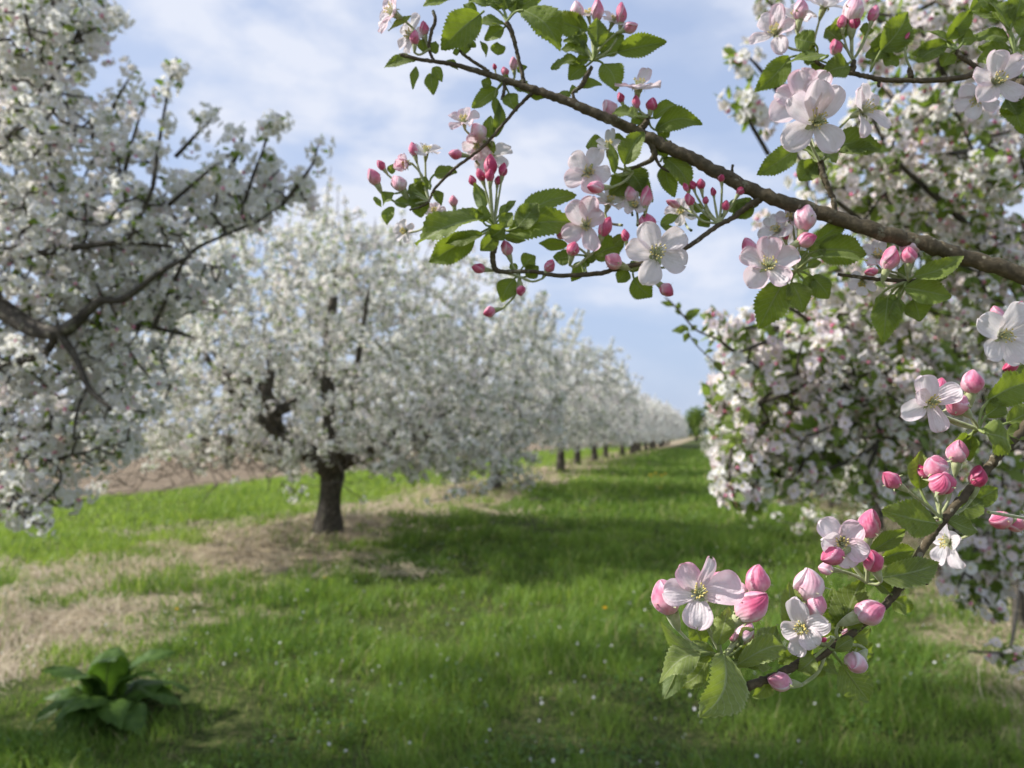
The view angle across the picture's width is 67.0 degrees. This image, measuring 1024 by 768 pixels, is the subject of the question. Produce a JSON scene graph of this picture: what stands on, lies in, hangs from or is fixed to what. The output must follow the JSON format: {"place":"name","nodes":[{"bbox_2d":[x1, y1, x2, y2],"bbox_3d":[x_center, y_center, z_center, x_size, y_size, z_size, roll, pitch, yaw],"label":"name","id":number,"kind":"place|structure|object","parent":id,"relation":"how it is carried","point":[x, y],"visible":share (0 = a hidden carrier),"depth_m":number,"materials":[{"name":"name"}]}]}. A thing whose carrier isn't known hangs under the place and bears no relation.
{"place":"outdoors","nodes":[
{"label":"outdoors","id":0,"kind":"place"},
{"bbox_2d":[0,434,692,502],"bbox_3d":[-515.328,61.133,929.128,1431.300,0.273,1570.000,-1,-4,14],"label":"ploughed field","id":1,"kind":"structure","parent":0,"point":[160,484],"depth_m":26.91,"materials":[{"name":"soil"}]},
{"bbox_2d":[0,435,1023,767],"bbox_3d":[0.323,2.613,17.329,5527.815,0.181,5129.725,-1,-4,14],"label":"meadow","id":2,"kind":"structure","parent":0,"point":[218,731],"depth_m":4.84,"materials":[{"name":"plant"}]},
{"bbox_2d":[33,646,189,741],"bbox_3d":[-2.155,1.636,4.208,0.752,0.438,0.811,2,-4,-33],"label":"dock plant","id":3,"kind":"object","parent":2,"relation":"on","point":[106,691],"visible":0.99,"depth_m":4.09,"materials":[{"name":"green plant"}]},
{"bbox_2d":[0,0,335,537],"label":"apple tree","id":4,"kind":"object","parent":2,"relation":"on","point":[78,343],"visible":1,"depth_m":3.34,"materials":[{"name":"white plant"}]},
{"bbox_2d":[84,169,568,537],"bbox_3d":[-2.552,-0.271,11.055,6.490,5.199,6.575,-1,-4,14],"label":"apple tree","id":5,"kind":"object","parent":2,"relation":"on","point":[335,455],"visible":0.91,"depth_m":10.01,"materials":[{"name":"white plant"}]},
{"bbox_2d":[1,525,985,763],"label":"fallen petals","id":6,"kind":"object","parent":2,"relation":"on","point":[694,708],"visible":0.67,"depth_m":4.82,"materials":[{"name":"white plant"}]},
{"bbox_2d":[364,298,639,490],"bbox_3d":[-0.246,0.202,20.213,7.092,5.396,6.999,-1,-4,14],"label":"apple tree","id":7,"kind":"object","parent":2,"relation":"on","point":[576,418],"visible":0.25,"depth_m":19.13,"materials":[{"name":"white plant"}]},
{"bbox_2d":[0,452,1023,765],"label":"dry grass","id":8,"kind":"structure","parent":2,"relation":"on","point":[38,640],"depth_m":8.63,"materials":[{"name":"plant"}]},
{"bbox_2d":[0,510,1023,767],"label":"clover","id":9,"kind":"object","parent":2,"relation":"on","point":[558,736],"visible":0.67,"depth_m":4.27,"materials":[{"name":"plant"}]},
{"bbox_2d":[482,348,643,473],"bbox_3d":[2.011,1.001,29.024,5.890,4.974,5.930,-1,-4,14],"label":"apple tree","id":10,"kind":"object","parent":2,"relation":"on","point":[560,462],"visible":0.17,"depth_m":28.00,"materials":[{"name":"white plant"}]},
{"bbox_2d":[519,369,635,464],"bbox_3d":[2.944,1.532,35.850,5.634,4.725,5.595,-2,-4,30],"label":"apple tree","id":11,"kind":"object","parent":2,"relation":"on","point":[577,456],"visible":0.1,"depth_m":35.29,"materials":[{"name":"white plant"}]},
{"bbox_2d":[578,374,648,461],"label":"apple tree","id":12,"kind":"object","parent":2,"relation":"on","point":[594,455],"visible":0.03,"depth_m":39.80,"materials":[{"name":"white plant"}]},
{"bbox_2d":[586,394,667,454],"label":"apple tree","id":13,"kind":"object","parent":2,"relation":"on","point":[655,429],"visible":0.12,"depth_m":49.56,"materials":[{"name":"white plant"}]},
{"bbox_2d":[602,390,652,457],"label":"apple tree","id":14,"kind":"object","parent":2,"relation":"on","point":[605,451],"visible":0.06,"depth_m":45.81,"materials":[{"name":"white plant"}]},
{"bbox_2d":[629,394,669,454],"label":"apple tree","id":15,"kind":"object","parent":2,"relation":"on","point":[663,431],"visible":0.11,"depth_m":53.91,"materials":[{"name":"white plant"}]},
{"bbox_2d":[634,395,669,452],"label":"apple tree","id":16,"kind":"object","parent":2,"relation":"on","point":[636,443],"visible":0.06,"depth_m":58.97,"materials":[{"name":"white plant"}]},
{"bbox_2d":[637,395,676,450],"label":"apple tree","id":17,"kind":"object","parent":2,"relation":"on","point":[670,435],"visible":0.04,"depth_m":63.47,"materials":[{"name":"white plant"}]},
{"bbox_2d":[644,397,682,450],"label":"apple tree","id":18,"kind":"object","parent":2,"relation":"on","point":[646,444],"visible":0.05,"depth_m":67.48,"materials":[{"name":"white plant"}]},
{"bbox_2d":[649,403,679,449],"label":"apple tree","id":19,"kind":"object","parent":2,"relation":"on","point":[650,444],"visible":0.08,"depth_m":71.86,"materials":[{"name":"white plant"}]},
{"bbox_2d":[651,401,680,447],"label":"apple tree","id":20,"kind":"object","parent":2,"relation":"on","point":[668,424],"visible":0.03,"depth_m":76.83,"materials":[{"name":"white plant"}]},
{"bbox_2d":[653,404,685,447],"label":"apple tree","id":21,"kind":"object","parent":2,"relation":"on","point":[654,444],"visible":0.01,"depth_m":81.17,"materials":[{"name":"white plant"}]},
{"bbox_2d":[658,407,687,446],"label":"apple tree","id":22,"kind":"object","parent":2,"relation":"on","point":[684,418],"visible":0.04,"depth_m":84.77,"materials":[{"name":"white plant"}]},
{"bbox_2d":[664,421,688,444],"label":"apple tree","id":23,"kind":"object","parent":2,"relation":"on","point":[683,431],"visible":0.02,"depth_m":98.62,"materials":[{"name":"white plant"}]},
{"bbox_2d":[667,418,688,444],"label":"apple tree","id":24,"kind":"object","parent":2,"relation":"on","point":[668,442],"visible":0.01,"depth_m":102.89,"materials":[{"name":"white plant"}]},
{"bbox_2d":[684,405,708,440],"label":"distant tree","id":25,"kind":"object","parent":2,"relation":"on","point":[695,418],"visible":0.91,"depth_m":154.79,"materials":[{"name":"green plant"}]},
{"bbox_2d":[699,373,801,489],"bbox_3d":[7.767,0.966,20.339,4.974,3.977,4.972,-3,-5,42],"label":"apple tree","id":26,"kind":"object","parent":2,"relation":"on","point":[703,447],"depth_m":20.73,"materials":[{"name":"white plant"}]},
{"bbox_2d":[719,336,905,508],"bbox_3d":[6.487,0.688,16.011,4.974,3.977,4.972,3,-4,-35],"label":"apple tree","id":27,"kind":"object","parent":2,"relation":"on","point":[831,503],"depth_m":15.68,"materials":[{"name":"white plant"}]},
{"bbox_2d":[705,299,1000,533],"bbox_3d":[5.726,0.464,11.938,4.873,3.898,4.875,1,-4,-22],"label":"apple tree","id":28,"kind":"object","parent":2,"relation":"on","point":[877,510],"visible":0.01,"depth_m":11.73,"materials":[{"name":"white plant"}]},
{"bbox_2d":[705,216,1009,576],"bbox_3d":[4.587,0.184,8.149,4.974,3.977,4.972,-1,-4,14],"label":"apple tree","id":29,"kind":"object","parent":2,"relation":"on","point":[965,470],"visible":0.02,"depth_m":7.98,"materials":[{"name":"white plant"}]},
{"bbox_2d":[699,0,1023,679],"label":"apple tree","id":30,"kind":"object","parent":2,"relation":"on","point":[792,437],"visible":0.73,"depth_m":3.00,"materials":[{"name":"white plant"}]},
{"bbox_2d":[661,297,727,378],"bbox_3d":[0.377,-0.095,1.600,0.138,0.171,0.012,0,-4,-2],"label":"flowering branch","id":31,"kind":"object","parent":30,"relation":"attached to","point":[689,315],"visible":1,"depth_m":1.60,"materials":[{"name":"green plant"}]},
{"bbox_2d":[0,0,1023,433],"label":"sky","id":32,"kind":"structure","parent":0,"point":[322,63],"materials":[{"name":"blue"}]},
{"bbox_2d":[367,0,1023,341],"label":"flowering branch","id":33,"kind":"object","parent":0,"point":[810,101],"visible":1,"depth_m":0.57,"materials":[{"name":"green plant"}]},
{"bbox_2d":[651,369,1023,717],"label":"flowering branch","id":34,"kind":"object","parent":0,"point":[850,612],"visible":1,"depth_m":0.43,"materials":[{"name":"pink plant"}]},
{"bbox_2d":[749,0,1023,133],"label":"flowering branch","id":35,"kind":"object","parent":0,"point":[1003,71],"visible":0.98,"depth_m":0.57,"materials":[{"name":"green plant"}]},
{"bbox_2d":[976,301,1023,374],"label":"apple blossom","id":36,"kind":"object","parent":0,"point":[1000,329],"visible":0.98,"depth_m":0.48,"materials":[{"name":"white plant"}]}
]}

